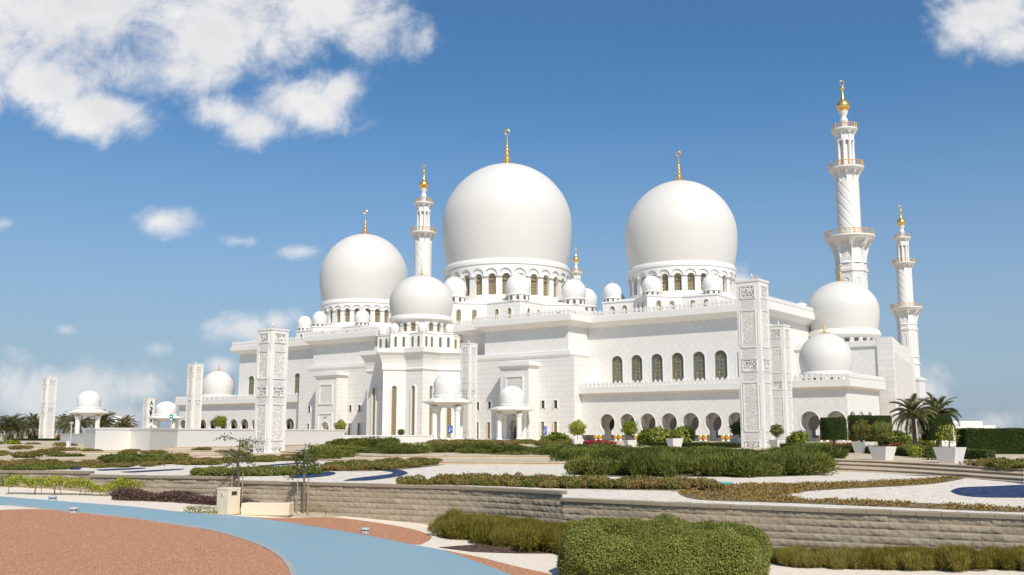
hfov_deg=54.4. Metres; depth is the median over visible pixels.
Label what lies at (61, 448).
dry tuft
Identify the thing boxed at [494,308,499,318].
base window
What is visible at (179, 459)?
scrub shrub
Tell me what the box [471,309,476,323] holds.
base window
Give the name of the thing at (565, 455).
rosemary clump
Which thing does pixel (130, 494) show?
purple row
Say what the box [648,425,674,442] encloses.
leafy bush
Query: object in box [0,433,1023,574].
ground
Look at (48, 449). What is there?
dry tuft
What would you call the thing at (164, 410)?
domed kiosk
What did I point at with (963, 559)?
feathery shrub
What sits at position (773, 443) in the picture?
planter
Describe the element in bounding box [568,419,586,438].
potted tree
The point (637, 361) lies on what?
window
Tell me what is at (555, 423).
slit window
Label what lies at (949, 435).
potted tree
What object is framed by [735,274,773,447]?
carved pylon
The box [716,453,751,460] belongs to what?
rosemary clump
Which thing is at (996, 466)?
scrub shrub
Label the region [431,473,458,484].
scrub shrub
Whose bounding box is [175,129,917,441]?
mosque
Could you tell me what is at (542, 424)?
slit window
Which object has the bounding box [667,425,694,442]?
leafy bush
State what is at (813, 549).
feathery shrub
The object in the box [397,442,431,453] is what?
rosemary clump
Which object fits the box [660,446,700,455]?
rosemary clump
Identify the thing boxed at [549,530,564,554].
feathery shrub
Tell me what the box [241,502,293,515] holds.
stone bench
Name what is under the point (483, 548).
mulch bed
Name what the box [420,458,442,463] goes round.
scrub shrub
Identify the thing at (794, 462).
rosemary clump
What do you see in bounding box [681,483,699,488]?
scrub shrub
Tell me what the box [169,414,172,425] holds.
sign
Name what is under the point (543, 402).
slit window
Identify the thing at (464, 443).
scrub shrub
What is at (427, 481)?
scrub shrub
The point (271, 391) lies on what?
carved pylon
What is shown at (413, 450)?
rosemary clump
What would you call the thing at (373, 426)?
tall window
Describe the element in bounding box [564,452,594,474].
rosemary clump
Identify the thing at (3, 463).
scrub shrub
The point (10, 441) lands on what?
shrub
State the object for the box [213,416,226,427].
potted tree
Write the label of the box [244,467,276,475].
scrub shrub
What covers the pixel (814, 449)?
rosemary clump
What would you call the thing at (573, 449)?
rosemary clump
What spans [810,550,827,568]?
feathery shrub
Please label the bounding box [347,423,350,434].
slit window
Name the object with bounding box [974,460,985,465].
scrub shrub
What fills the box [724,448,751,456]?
rosemary clump
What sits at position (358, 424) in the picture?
slit window
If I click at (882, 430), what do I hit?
potted tree
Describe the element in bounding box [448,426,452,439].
sign
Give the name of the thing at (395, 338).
turret window
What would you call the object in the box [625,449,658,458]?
rosemary clump
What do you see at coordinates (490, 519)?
feathery shrub
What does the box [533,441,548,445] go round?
scrub shrub
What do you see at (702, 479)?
scrub shrub
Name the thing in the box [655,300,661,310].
base window
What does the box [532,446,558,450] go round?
rosemary clump
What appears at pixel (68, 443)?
lamp post
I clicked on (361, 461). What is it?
scrub shrub
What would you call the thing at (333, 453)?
rosemary clump
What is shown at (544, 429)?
sign
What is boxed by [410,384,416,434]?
tall window
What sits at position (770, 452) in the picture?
rosemary clump
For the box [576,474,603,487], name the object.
scrub shrub
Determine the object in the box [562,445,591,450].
rosemary clump
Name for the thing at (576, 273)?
minaret
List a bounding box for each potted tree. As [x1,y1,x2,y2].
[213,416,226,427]
[334,419,346,431]
[397,429,404,434]
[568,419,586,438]
[620,421,638,436]
[668,430,679,437]
[729,422,740,438]
[769,423,784,437]
[851,418,871,441]
[869,420,893,446]
[935,423,959,446]
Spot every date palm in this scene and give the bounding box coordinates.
[0,413,30,442]
[12,419,34,437]
[21,413,39,438]
[54,413,74,435]
[58,410,94,433]
[86,409,119,427]
[115,414,139,427]
[888,393,936,443]
[916,392,960,446]
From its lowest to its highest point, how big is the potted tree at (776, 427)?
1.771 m
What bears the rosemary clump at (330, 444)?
on the garden tread at (290, 449)
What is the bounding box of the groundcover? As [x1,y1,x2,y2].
[674,475,1023,510]
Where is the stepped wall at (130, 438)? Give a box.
[84,428,343,449]
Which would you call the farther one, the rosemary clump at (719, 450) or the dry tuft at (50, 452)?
the dry tuft at (50, 452)
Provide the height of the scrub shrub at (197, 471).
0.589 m
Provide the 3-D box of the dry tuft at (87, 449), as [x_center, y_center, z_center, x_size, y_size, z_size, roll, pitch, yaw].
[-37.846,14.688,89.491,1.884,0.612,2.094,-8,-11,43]
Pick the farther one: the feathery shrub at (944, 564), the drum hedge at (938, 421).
the drum hedge at (938, 421)
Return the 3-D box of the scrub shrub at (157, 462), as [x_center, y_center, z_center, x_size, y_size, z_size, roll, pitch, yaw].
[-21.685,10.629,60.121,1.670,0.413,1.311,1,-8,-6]
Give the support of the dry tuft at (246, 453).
on the garden step at (930, 473)
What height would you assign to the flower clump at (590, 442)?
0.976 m
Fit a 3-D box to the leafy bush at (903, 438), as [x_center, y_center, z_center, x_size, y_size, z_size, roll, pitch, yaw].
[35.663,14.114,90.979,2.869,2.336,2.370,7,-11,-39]
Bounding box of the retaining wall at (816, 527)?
[0,470,1023,550]
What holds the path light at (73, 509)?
on the red gravel
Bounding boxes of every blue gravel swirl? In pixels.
[96,468,143,470]
[123,469,180,471]
[262,462,302,465]
[291,472,335,477]
[344,469,406,480]
[913,475,1023,483]
[951,485,1023,496]
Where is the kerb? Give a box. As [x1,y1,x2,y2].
[4,504,296,574]
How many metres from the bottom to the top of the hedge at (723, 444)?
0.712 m
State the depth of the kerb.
27.28 m
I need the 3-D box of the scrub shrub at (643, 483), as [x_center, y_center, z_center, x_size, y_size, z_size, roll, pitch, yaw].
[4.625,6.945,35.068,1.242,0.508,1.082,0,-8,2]
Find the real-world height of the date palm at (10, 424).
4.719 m
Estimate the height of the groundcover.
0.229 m
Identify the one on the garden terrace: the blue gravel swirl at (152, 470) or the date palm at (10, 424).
the blue gravel swirl at (152, 470)
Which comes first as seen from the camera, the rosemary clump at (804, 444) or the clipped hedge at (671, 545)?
the clipped hedge at (671, 545)
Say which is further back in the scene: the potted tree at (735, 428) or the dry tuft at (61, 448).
the potted tree at (735, 428)
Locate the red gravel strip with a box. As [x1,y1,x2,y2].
[445,550,551,574]
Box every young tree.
[213,432,263,501]
[283,443,323,513]
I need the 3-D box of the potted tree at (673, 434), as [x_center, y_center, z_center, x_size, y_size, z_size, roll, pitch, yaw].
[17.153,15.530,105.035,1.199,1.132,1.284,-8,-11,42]
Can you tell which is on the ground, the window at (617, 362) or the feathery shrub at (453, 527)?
the feathery shrub at (453, 527)
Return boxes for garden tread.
[0,446,1022,473]
[0,452,1022,478]
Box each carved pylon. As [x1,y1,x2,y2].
[38,375,57,438]
[142,396,154,427]
[185,363,203,427]
[251,322,289,452]
[460,341,477,439]
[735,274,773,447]
[770,321,793,439]
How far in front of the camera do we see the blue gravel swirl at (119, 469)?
53.32 m
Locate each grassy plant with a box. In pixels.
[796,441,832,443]
[900,442,927,448]
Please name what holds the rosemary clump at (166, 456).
on the garden terrace
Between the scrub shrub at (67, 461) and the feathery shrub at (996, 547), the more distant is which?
the scrub shrub at (67, 461)
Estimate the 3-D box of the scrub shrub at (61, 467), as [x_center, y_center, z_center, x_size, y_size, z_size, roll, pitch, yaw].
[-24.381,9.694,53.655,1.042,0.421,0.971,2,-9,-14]
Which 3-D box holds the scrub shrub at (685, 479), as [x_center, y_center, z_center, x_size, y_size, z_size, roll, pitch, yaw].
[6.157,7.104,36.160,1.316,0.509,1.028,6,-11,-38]
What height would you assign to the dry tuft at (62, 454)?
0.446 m
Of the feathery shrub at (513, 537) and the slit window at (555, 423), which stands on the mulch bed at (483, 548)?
the feathery shrub at (513, 537)
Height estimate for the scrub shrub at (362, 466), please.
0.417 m
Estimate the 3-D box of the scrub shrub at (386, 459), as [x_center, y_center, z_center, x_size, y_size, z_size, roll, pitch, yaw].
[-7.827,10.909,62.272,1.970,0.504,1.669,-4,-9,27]
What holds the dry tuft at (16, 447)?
on the garden tread at (290, 449)
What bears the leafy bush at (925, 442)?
on the mosque plaza
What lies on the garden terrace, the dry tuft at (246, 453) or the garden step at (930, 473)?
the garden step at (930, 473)
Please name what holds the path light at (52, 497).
on the ground
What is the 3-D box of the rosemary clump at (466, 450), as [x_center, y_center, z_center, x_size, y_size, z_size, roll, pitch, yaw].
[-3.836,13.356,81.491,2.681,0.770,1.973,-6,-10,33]
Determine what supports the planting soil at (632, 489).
on the garden terrace
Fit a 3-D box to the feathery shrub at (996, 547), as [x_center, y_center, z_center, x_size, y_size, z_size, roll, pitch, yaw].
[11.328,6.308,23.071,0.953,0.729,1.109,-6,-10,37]
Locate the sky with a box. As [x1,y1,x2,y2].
[0,0,1023,432]
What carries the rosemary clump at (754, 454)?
on the planting soil at (678, 475)
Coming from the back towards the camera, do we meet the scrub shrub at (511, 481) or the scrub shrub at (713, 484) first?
the scrub shrub at (511, 481)
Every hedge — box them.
[4,473,145,495]
[13,438,59,440]
[556,512,773,574]
[648,441,740,447]
[779,442,996,459]
[819,417,847,444]
[847,415,868,441]
[864,415,892,445]
[921,414,952,445]
[955,427,1023,453]
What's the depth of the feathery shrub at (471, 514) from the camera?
30.26 m
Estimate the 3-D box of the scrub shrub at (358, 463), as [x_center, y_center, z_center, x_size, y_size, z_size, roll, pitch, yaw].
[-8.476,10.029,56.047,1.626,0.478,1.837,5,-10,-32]
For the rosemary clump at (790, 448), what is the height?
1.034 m
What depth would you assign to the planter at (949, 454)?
49.30 m
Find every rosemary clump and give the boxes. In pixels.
[97,453,114,459]
[102,454,143,462]
[128,454,153,459]
[140,457,164,461]
[141,452,178,460]
[144,451,177,457]
[305,446,345,460]
[316,443,339,448]
[317,444,354,449]
[324,449,359,456]
[325,440,337,445]
[335,437,354,444]
[338,437,367,444]
[345,446,360,451]
[348,439,369,446]
[356,447,379,452]
[364,436,400,443]
[364,438,400,446]
[375,441,397,446]
[375,443,405,453]
[379,447,404,453]
[395,447,421,453]
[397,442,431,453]
[432,446,446,452]
[440,443,463,451]
[453,447,476,452]
[464,442,502,451]
[474,448,491,453]
[492,444,532,452]
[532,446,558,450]
[534,446,560,452]
[538,448,561,454]
[543,442,565,447]
[549,450,585,460]
[560,447,596,458]
[561,442,588,446]
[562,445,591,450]
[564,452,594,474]
[573,449,591,456]
[581,457,626,474]
[583,446,617,456]
[591,443,615,445]
[591,450,625,460]
[594,446,637,456]
[607,459,636,474]
[619,451,664,475]
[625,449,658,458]
[637,443,665,447]
[638,445,669,450]
[651,451,687,459]
[653,461,677,476]
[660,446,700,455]
[660,455,694,474]
[683,444,718,450]
[686,452,711,455]
[688,452,726,458]
[689,453,722,475]
[694,455,739,475]
[702,446,757,454]
[709,448,744,457]
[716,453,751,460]
[717,454,768,477]
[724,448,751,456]
[745,447,781,453]
[745,451,782,457]
[748,453,776,458]
[754,456,792,474]
[755,461,783,476]
[757,454,784,460]
[761,450,779,454]
[772,452,816,467]
[777,445,799,450]
[777,454,812,475]
[781,448,817,454]
[783,450,839,475]
[797,443,826,445]
[798,444,840,453]
[799,447,823,453]
[820,450,847,458]
[822,444,850,454]
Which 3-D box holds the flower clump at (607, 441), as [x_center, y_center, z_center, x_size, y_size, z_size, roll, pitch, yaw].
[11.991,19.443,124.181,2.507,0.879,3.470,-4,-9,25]
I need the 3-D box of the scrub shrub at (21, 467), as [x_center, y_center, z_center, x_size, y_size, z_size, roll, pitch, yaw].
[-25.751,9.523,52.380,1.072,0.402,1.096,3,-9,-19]
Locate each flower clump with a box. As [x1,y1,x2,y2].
[583,439,606,444]
[599,440,617,444]
[884,443,908,446]
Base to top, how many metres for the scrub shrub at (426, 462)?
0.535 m
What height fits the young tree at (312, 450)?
2.477 m
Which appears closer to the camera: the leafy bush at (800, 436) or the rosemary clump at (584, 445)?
the rosemary clump at (584, 445)
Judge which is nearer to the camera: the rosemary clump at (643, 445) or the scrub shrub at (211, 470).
the scrub shrub at (211, 470)
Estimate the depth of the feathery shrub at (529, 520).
28.19 m
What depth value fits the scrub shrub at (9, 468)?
51.53 m
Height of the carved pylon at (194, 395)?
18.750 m
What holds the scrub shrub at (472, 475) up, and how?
on the garden terrace
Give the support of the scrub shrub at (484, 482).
on the planting soil at (632, 489)
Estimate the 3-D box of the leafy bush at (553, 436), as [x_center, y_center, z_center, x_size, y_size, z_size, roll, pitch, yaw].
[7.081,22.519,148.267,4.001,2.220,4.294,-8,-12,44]
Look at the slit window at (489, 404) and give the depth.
214.93 m
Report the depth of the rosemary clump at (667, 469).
44.58 m
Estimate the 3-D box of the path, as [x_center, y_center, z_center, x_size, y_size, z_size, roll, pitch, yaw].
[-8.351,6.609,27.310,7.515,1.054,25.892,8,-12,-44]
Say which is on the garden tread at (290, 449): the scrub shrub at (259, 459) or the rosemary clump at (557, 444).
the rosemary clump at (557, 444)
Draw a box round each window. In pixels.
[247,375,254,395]
[293,372,299,394]
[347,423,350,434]
[357,423,360,434]
[370,386,376,434]
[380,385,382,434]
[390,385,397,434]
[394,336,396,346]
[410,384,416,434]
[427,384,433,434]
[445,408,452,437]
[456,309,461,321]
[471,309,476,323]
[477,422,479,438]
[486,422,490,438]
[487,401,491,408]
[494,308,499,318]
[507,307,511,317]
[540,422,544,438]
[541,400,545,407]
[553,400,557,407]
[553,421,557,431]
[610,355,623,383]
[630,354,643,382]
[650,353,663,381]
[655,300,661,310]
[669,300,674,308]
[670,351,684,381]
[691,350,705,380]
[713,349,728,379]
[735,350,738,377]
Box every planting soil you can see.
[186,470,329,475]
[341,464,444,470]
[511,486,724,489]
[580,471,828,476]
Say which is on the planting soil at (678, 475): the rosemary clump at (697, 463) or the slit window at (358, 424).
the rosemary clump at (697, 463)
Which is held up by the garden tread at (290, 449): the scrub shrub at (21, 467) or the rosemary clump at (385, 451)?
the rosemary clump at (385, 451)
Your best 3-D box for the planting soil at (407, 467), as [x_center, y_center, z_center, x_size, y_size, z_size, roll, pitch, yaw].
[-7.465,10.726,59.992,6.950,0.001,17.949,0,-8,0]
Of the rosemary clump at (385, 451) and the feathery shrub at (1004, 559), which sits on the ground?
the feathery shrub at (1004, 559)
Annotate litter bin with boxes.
[216,487,240,514]
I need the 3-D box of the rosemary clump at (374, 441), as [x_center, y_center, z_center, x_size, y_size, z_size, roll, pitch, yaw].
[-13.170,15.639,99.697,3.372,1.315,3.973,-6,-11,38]
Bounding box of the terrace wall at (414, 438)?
[343,435,433,441]
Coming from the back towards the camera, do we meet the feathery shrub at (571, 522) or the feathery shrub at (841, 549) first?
the feathery shrub at (571, 522)
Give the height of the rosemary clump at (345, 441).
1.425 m
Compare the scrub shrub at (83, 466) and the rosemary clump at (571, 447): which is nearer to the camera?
the scrub shrub at (83, 466)
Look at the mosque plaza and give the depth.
111.21 m
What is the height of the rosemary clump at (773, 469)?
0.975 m
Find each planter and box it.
[571,439,583,444]
[623,440,636,446]
[665,438,683,446]
[729,439,740,442]
[768,440,785,447]
[851,442,873,452]
[868,446,896,459]
[933,447,965,462]
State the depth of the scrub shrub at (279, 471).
45.88 m
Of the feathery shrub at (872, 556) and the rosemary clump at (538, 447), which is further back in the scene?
the rosemary clump at (538, 447)
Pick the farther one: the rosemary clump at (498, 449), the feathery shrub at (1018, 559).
the rosemary clump at (498, 449)
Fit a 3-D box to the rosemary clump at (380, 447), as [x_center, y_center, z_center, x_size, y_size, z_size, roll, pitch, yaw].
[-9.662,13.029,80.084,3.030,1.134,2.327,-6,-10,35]
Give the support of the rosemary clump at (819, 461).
on the planting soil at (678, 475)
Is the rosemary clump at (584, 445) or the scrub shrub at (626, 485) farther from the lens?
the rosemary clump at (584, 445)
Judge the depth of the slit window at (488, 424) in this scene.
214.30 m
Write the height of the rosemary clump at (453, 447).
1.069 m
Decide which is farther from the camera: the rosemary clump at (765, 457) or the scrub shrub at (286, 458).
the scrub shrub at (286, 458)
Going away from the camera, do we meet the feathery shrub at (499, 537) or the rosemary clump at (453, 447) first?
the feathery shrub at (499, 537)
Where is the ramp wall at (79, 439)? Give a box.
[60,434,84,444]
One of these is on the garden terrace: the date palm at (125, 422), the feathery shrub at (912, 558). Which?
the date palm at (125, 422)
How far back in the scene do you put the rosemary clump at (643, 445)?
74.82 m
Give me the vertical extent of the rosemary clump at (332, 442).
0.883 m
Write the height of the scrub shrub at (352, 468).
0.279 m
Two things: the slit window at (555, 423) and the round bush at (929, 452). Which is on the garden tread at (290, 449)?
the round bush at (929, 452)
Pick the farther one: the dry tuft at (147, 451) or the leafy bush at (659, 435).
the leafy bush at (659, 435)
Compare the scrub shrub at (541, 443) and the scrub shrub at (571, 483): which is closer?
the scrub shrub at (571, 483)
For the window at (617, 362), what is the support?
in the mosque
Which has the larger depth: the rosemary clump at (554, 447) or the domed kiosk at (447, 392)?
the domed kiosk at (447, 392)
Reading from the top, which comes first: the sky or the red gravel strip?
the sky
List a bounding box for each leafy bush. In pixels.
[539,434,548,440]
[547,432,571,440]
[636,427,650,445]
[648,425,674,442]
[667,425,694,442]
[785,430,809,443]
[889,430,912,443]
[917,436,935,446]
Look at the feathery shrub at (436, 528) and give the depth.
29.13 m
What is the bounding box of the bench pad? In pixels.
[193,511,339,516]
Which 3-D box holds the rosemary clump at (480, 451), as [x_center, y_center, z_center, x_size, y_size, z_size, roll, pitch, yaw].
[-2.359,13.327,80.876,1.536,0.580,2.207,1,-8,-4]
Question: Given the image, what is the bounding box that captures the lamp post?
[66,422,73,447]
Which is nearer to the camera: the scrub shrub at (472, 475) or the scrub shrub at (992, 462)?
the scrub shrub at (472, 475)
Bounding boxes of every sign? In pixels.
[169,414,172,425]
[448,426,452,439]
[543,426,546,433]
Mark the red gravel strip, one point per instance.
(509, 569)
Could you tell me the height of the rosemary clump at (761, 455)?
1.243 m
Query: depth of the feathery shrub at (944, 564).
23.00 m
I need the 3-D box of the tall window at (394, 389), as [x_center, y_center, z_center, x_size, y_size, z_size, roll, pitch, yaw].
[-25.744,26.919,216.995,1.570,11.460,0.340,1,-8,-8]
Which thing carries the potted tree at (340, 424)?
in the low planter
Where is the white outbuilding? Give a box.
[917,421,995,445]
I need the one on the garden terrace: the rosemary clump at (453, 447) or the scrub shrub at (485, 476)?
the scrub shrub at (485, 476)
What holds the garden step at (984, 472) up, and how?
on the garden tread at (7, 457)
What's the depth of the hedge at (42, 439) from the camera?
192.68 m
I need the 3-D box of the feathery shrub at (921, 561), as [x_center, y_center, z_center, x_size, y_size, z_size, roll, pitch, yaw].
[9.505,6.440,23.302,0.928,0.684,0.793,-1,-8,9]
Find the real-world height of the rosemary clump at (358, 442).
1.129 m
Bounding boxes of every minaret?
[410,165,440,280]
[570,246,582,280]
[824,80,875,288]
[889,205,925,407]
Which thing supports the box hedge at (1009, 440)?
on the mosque plaza
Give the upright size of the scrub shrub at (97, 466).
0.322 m
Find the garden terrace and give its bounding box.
[62,457,1023,514]
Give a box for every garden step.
[0,444,1023,472]
[5,454,1023,481]
[12,450,1023,476]
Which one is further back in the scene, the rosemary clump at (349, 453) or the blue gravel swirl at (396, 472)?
the rosemary clump at (349, 453)
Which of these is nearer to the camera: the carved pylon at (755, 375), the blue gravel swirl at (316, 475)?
the blue gravel swirl at (316, 475)
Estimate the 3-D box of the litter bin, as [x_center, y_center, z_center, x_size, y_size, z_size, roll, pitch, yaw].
[-9.302,6.998,32.647,0.552,0.860,0.557,-6,-10,34]
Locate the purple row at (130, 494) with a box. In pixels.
[110,487,259,505]
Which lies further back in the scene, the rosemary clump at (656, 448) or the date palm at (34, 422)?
the date palm at (34, 422)
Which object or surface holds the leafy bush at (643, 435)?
on the mosque plaza
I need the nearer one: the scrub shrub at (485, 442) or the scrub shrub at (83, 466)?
the scrub shrub at (83, 466)
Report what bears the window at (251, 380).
in the mosque
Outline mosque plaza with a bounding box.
[0,435,1023,463]
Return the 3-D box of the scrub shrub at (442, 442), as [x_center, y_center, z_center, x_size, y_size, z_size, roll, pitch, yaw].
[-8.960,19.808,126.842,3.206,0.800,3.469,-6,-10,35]
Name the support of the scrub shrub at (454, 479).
on the garden terrace
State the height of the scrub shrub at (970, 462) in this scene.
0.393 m
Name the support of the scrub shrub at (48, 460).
on the planting soil
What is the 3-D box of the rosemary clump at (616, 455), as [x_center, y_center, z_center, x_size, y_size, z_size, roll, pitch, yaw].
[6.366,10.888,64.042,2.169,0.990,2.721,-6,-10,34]
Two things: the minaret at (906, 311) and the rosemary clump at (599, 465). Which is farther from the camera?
the minaret at (906, 311)
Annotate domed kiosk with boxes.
[67,391,108,433]
[146,401,184,427]
[422,372,471,439]
[489,386,533,439]
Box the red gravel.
[0,509,289,574]
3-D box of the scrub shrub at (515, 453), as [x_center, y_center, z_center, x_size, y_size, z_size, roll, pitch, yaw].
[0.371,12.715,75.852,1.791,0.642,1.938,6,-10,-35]
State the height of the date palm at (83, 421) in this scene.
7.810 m
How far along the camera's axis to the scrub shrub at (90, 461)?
60.21 m
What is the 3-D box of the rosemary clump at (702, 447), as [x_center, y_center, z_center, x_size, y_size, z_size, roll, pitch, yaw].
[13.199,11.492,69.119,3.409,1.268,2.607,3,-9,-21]
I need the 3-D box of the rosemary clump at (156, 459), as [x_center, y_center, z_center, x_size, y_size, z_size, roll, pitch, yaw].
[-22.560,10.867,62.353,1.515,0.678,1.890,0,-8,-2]
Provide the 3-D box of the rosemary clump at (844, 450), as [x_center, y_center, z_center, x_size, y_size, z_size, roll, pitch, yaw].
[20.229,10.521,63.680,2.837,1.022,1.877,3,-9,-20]
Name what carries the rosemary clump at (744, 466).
on the planting soil at (678, 475)
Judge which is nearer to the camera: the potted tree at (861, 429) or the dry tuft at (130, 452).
the potted tree at (861, 429)
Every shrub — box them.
[0,460,24,465]
[0,471,15,486]
[1,466,17,469]
[6,439,21,443]
[15,465,29,469]
[24,460,49,463]
[25,466,46,469]
[39,458,58,462]
[42,465,55,469]
[49,464,69,469]
[55,460,76,462]
[67,462,86,464]
[75,463,89,467]
[78,459,103,463]
[88,464,109,467]
[104,462,133,467]
[138,460,167,465]
[139,463,156,466]
[159,460,176,463]
[171,458,189,460]
[176,459,206,464]
[189,466,207,475]
[195,460,222,464]
[204,464,229,475]
[210,459,235,462]
[229,467,245,475]
[240,469,257,475]
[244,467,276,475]
[251,457,275,461]
[252,455,273,458]
[264,466,290,475]
[278,464,306,474]
[280,453,295,455]
[280,457,301,460]
[305,469,318,473]
[312,463,348,470]
[322,461,346,465]
[344,467,357,469]
[345,460,368,463]
[346,462,370,464]
[348,459,367,462]
[352,463,370,469]
[367,462,398,469]
[373,458,400,461]
[392,462,407,467]
[396,474,425,484]
[404,456,423,460]
[407,463,421,466]
[412,459,435,464]
[417,478,436,484]
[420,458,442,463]
[426,518,454,537]
[428,440,452,444]
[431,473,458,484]
[434,505,466,522]
[439,512,485,540]
[443,511,485,519]
[448,440,470,444]
[449,475,462,484]
[451,476,474,484]
[454,514,492,535]
[456,471,483,478]
[457,441,477,445]
[463,514,498,537]
[467,518,506,544]
[469,477,481,485]
[475,441,494,443]
[476,478,494,485]
[479,474,492,478]
[485,511,510,518]
[487,473,501,485]
[488,517,531,547]
[493,472,526,485]
[494,440,519,444]
[494,514,541,525]
[504,476,530,486]
[505,450,530,454]
[507,529,542,550]
[512,475,541,486]
[512,521,564,552]
[521,441,532,443]
[525,480,541,487]
[531,473,556,478]
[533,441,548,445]
[539,479,559,487]
[544,518,569,529]
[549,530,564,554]
[552,476,583,488]
[554,518,577,528]
[555,439,571,441]
[560,474,586,487]
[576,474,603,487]
[587,478,609,488]
[607,479,633,488]
[610,478,626,488]
[619,473,647,479]
[628,478,659,488]
[650,476,675,482]
[659,478,681,489]
[673,476,693,481]
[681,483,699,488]
[689,476,715,488]
[691,480,723,489]
[769,546,785,563]
[777,543,810,566]
[790,548,825,567]
[809,547,834,552]
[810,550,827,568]
[812,545,850,568]
[822,549,859,569]
[831,550,869,569]
[849,545,892,553]
[859,544,887,569]
[865,546,901,569]
[879,543,902,550]
[883,551,907,569]
[884,547,908,561]
[896,548,931,570]
[898,549,936,571]
[900,544,926,551]
[911,545,942,569]
[914,547,956,571]
[936,542,978,572]
[937,544,979,557]
[963,459,984,465]
[971,552,1001,571]
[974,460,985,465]
[978,546,1000,568]
[979,547,1021,570]
[980,545,1011,568]
[984,458,1009,468]
[994,462,1007,469]
[1001,549,1023,570]
[1002,459,1023,469]
[1008,545,1023,562]
[1019,548,1023,568]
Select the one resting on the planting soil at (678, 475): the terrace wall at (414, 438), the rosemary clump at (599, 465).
the rosemary clump at (599, 465)
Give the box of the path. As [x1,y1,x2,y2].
[0,496,510,574]
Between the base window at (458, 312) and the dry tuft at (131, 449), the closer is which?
the dry tuft at (131, 449)
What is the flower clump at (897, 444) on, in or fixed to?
on the mosque plaza
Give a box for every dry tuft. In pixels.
[7,445,33,449]
[8,451,45,457]
[28,450,64,453]
[37,448,57,450]
[46,452,85,456]
[52,442,77,445]
[53,446,81,450]
[81,448,102,451]
[117,450,137,453]
[123,448,140,450]
[138,449,166,453]
[191,446,211,449]
[230,451,253,456]
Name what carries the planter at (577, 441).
on the mosque plaza
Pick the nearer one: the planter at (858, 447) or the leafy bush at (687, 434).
the planter at (858, 447)
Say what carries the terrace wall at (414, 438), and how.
on the garden tread at (7, 457)
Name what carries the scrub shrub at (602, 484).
on the garden terrace
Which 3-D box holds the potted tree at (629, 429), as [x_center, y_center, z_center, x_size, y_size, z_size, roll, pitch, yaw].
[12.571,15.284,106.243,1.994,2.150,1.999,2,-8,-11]
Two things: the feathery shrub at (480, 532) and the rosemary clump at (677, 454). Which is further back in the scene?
the rosemary clump at (677, 454)
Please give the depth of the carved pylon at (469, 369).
188.37 m
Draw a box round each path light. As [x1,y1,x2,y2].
[48,495,56,500]
[68,507,78,512]
[360,527,369,532]
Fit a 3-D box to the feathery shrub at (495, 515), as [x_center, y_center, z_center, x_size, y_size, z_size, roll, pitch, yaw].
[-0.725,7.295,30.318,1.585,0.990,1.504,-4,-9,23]
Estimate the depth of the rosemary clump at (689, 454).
53.65 m
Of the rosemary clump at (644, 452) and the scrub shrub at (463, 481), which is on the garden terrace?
the scrub shrub at (463, 481)
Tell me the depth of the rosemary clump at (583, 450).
67.50 m
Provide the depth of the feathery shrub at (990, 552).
22.85 m
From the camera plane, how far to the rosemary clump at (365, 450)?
82.61 m
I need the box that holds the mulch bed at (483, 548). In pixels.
[441,544,557,552]
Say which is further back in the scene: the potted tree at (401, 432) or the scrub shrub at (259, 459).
the potted tree at (401, 432)
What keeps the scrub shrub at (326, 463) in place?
on the planting soil at (407, 467)
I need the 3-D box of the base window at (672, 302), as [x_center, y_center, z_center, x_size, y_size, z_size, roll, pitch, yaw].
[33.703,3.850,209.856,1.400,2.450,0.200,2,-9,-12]
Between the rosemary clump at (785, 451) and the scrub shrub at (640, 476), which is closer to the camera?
the scrub shrub at (640, 476)
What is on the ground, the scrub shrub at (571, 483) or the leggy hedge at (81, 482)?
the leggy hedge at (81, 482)
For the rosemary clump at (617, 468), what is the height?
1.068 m
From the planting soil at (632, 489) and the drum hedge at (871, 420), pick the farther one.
the drum hedge at (871, 420)
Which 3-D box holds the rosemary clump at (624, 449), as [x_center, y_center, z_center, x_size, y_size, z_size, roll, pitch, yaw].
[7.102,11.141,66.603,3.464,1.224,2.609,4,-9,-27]
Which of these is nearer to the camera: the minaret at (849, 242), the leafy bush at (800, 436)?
the leafy bush at (800, 436)
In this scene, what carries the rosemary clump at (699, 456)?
on the planting soil at (678, 475)
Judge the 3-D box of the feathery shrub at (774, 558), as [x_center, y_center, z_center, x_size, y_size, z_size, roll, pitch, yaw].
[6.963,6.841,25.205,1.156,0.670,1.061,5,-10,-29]
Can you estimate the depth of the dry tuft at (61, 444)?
115.85 m
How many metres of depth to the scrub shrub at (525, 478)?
36.31 m
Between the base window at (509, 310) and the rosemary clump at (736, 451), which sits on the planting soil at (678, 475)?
the rosemary clump at (736, 451)
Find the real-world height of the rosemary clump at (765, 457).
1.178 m
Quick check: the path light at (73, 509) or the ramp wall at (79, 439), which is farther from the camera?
the ramp wall at (79, 439)
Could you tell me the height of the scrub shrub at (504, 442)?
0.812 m
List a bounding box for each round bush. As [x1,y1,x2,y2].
[906,444,924,457]
[920,442,939,459]
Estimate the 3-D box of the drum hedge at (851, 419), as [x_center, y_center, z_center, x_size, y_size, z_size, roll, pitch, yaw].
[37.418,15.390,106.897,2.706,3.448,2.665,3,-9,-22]
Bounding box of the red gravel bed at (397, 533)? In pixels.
[245,516,431,543]

